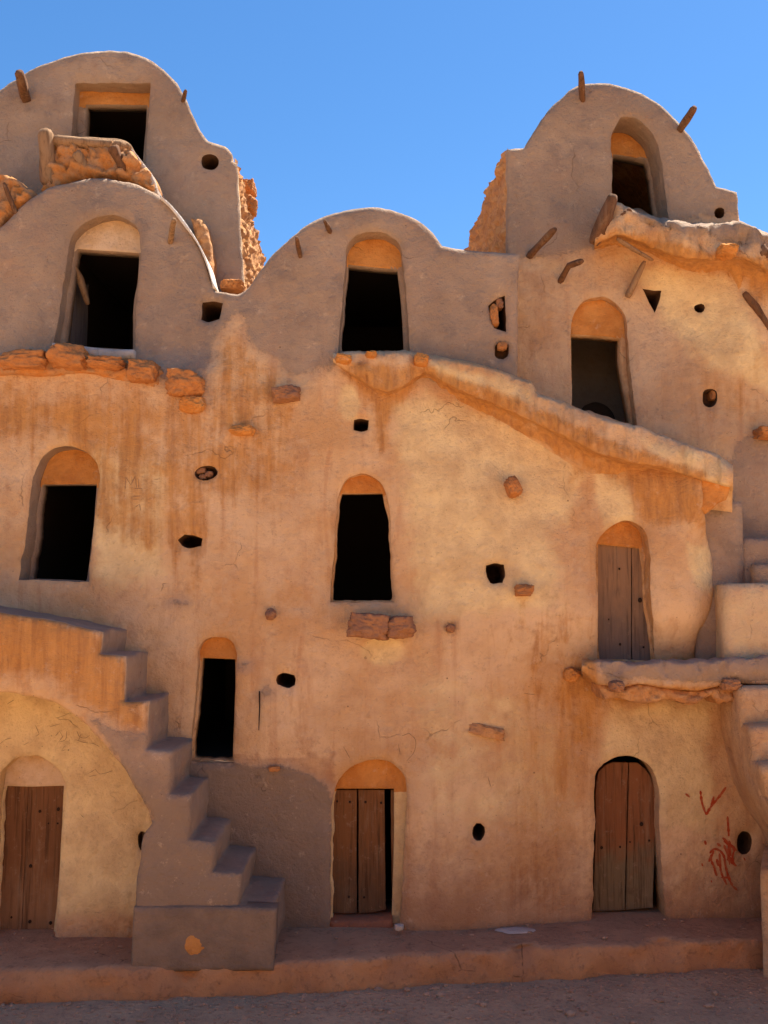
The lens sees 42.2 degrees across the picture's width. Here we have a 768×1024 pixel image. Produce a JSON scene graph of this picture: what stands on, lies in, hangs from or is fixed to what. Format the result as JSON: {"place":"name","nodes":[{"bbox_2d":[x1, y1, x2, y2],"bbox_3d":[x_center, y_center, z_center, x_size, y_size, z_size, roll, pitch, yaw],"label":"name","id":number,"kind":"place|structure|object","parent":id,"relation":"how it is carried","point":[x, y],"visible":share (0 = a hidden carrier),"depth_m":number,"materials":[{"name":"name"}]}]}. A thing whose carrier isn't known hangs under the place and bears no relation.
{"place":"outdoors","nodes":[
{"label":"outdoors","id":0,"kind":"place"},
{"bbox_2d":[0,899,762,1004],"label":"pavement","id":1,"kind":"structure","parent":0,"point":[390,962],"depth_m":8.20,"materials":[{"name":"brown concrete"}]},
{"bbox_2d":[0,605,284,971],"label":"stone staircase","id":2,"kind":"structure","parent":1,"relation":"on","point":[96,780],"depth_m":8.37,"materials":[{"name":"paint"}]},
{"bbox_2d":[0,784,63,929],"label":"door","id":3,"kind":"structure","parent":2,"relation":"in","point":[33,821],"depth_m":8.77,"materials":[{"name":"brown wood"}]},
{"bbox_2d":[0,755,65,931],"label":"doorway","id":4,"kind":"structure","parent":2,"relation":"in","point":[25,771],"depth_m":8.78,"materials":[{"name":"paint"}]},
{"bbox_2d":[394,923,403,930],"bbox_3d":[0.130,3.582,8.586,0.083,0.055,0.075,0,-5,0],"label":"loose stone","id":5,"kind":"object","parent":1,"relation":"on","point":[398,927],"visible":1,"depth_m":8.56,"materials":[{"name":"beige stone"}]},
{"bbox_2d":[495,927,535,933],"bbox_3d":[1.141,3.634,8.659,0.361,0.012,0.178,0,-5,0],"label":"lime splash","id":6,"kind":"object","parent":1,"relation":"on","point":[514,930],"visible":1,"depth_m":8.64,"materials":[{"name":"white paint"}]},
{"bbox_2d":[694,502,767,976],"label":"stone staircase","id":7,"kind":"structure","parent":1,"relation":"on","point":[735,624],"depth_m":8.80,"materials":[{"name":"paint"}]},
{"bbox_2d":[0,968,767,1023],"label":"ground","id":8,"kind":"structure","parent":0,"point":[688,993],"depth_m":7.64,"materials":[{"name":"brown soil"}]},
{"bbox_2d":[0,178,767,930],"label":"granary","id":9,"kind":"structure","parent":8,"relation":"on","point":[370,550],"depth_m":9.04,"materials":[{"name":"paint"}]},
{"bbox_2d":[19,446,99,581],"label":"window","id":10,"kind":"structure","parent":9,"relation":"in","point":[65,482],"depth_m":10.41,"materials":[{"name":"paint"}]},
{"bbox_2d":[54,215,140,349],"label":"window","id":11,"kind":"structure","parent":9,"relation":"in","point":[98,304],"depth_m":10.07,"materials":[{"name":"paint"}]},
{"bbox_2d":[0,51,265,293],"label":"granary tower","id":12,"kind":"structure","parent":9,"relation":"on","point":[123,116],"depth_m":10.34,"materials":[{"name":"paint"}]},
{"bbox_2d":[71,83,150,164],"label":"window","id":13,"kind":"structure","parent":12,"relation":"in","point":[100,110],"depth_m":10.61,"materials":[{"name":"paint"}]},
{"bbox_2d":[191,637,236,762],"bbox_3d":[-1.534,1.771,10.640,0.871,1.291,3.484,0,-5,0],"label":"window","id":14,"kind":"structure","parent":9,"relation":"in","point":[213,726],"depth_m":10.79,"materials":[{"name":"paint"}]},
{"bbox_2d":[330,474,393,602],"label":"window","id":15,"kind":"structure","parent":9,"relation":"in","point":[362,562],"depth_m":12.49,"materials":[{"name":"paint"}]},
{"bbox_2d":[332,789,393,912],"bbox_3d":[-0.191,3.065,9.003,0.591,1.084,0.069,0,-5,0],"label":"door","id":16,"kind":"structure","parent":9,"relation":"in","point":[371,802],"depth_m":8.99,"materials":[{"name":"brown wood"}]},
{"bbox_2d":[330,759,406,922],"bbox_3d":[-0.187,3.076,10.535,1.055,1.566,3.532,0,-5,0],"label":"doorway","id":17,"kind":"structure","parent":9,"relation":"in","point":[377,773],"depth_m":8.99,"materials":[{"name":"paint"}]},
{"bbox_2d":[338,232,409,352],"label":"window","id":18,"kind":"structure","parent":9,"relation":"in","point":[374,316],"depth_m":11.21,"materials":[{"name":"paint"}]},
{"bbox_2d":[464,71,767,537],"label":"granary tower","id":19,"kind":"structure","parent":9,"relation":"on","point":[609,214],"depth_m":9.70,"materials":[{"name":"paint"}]},
{"bbox_2d":[570,297,636,424],"bbox_3d":[2.128,-1.351,10.276,1.088,1.398,1.360,0,-5,0],"label":"doorway","id":20,"kind":"structure","parent":19,"relation":"in","point":[601,380],"depth_m":10.88,"materials":[{"name":"paint"}]},
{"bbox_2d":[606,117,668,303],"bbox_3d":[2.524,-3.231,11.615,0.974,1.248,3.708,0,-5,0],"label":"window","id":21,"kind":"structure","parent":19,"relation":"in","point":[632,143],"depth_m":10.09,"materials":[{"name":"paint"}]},
{"bbox_2d":[592,762,654,910],"bbox_3d":[2.227,3.010,9.260,0.601,1.345,0.068,0,-5,0],"label":"door","id":22,"kind":"structure","parent":9,"relation":"in","point":[623,867],"depth_m":9.24,"materials":[{"name":"brown wood"}]},
{"bbox_2d":[598,544,650,660],"bbox_3d":[2.220,0.826,9.210,0.497,1.099,0.065,0,-5,0],"label":"door","id":23,"kind":"structure","parent":9,"relation":"in","point":[622,625],"depth_m":9.19,"materials":[{"name":"brown wood"}]},
{"bbox_2d":[596,521,654,661],"bbox_3d":[2.205,0.818,10.743,0.990,1.454,3.561,0,-5,0],"label":"doorway","id":24,"kind":"structure","parent":9,"relation":"in","point":[629,534],"depth_m":9.19,"materials":[{"name":"paint"}]},
{"bbox_2d":[592,756,665,917],"bbox_3d":[2.216,2.996,10.904,1.176,1.887,3.736,0,-5,0],"label":"doorway","id":25,"kind":"structure","parent":9,"relation":"in","point":[658,892],"depth_m":9.24,"materials":[{"name":"paint"}]},
{"bbox_2d":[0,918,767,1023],"bbox_3d":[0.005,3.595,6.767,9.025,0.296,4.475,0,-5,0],"label":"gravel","id":26,"kind":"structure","parent":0,"point":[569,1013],"depth_m":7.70,"materials":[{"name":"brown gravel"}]},
{"bbox_2d":[0,0,767,265],"label":"sky","id":27,"kind":"structure","parent":0,"point":[411,108],"materials":[{"name":"blue"}]}
]}

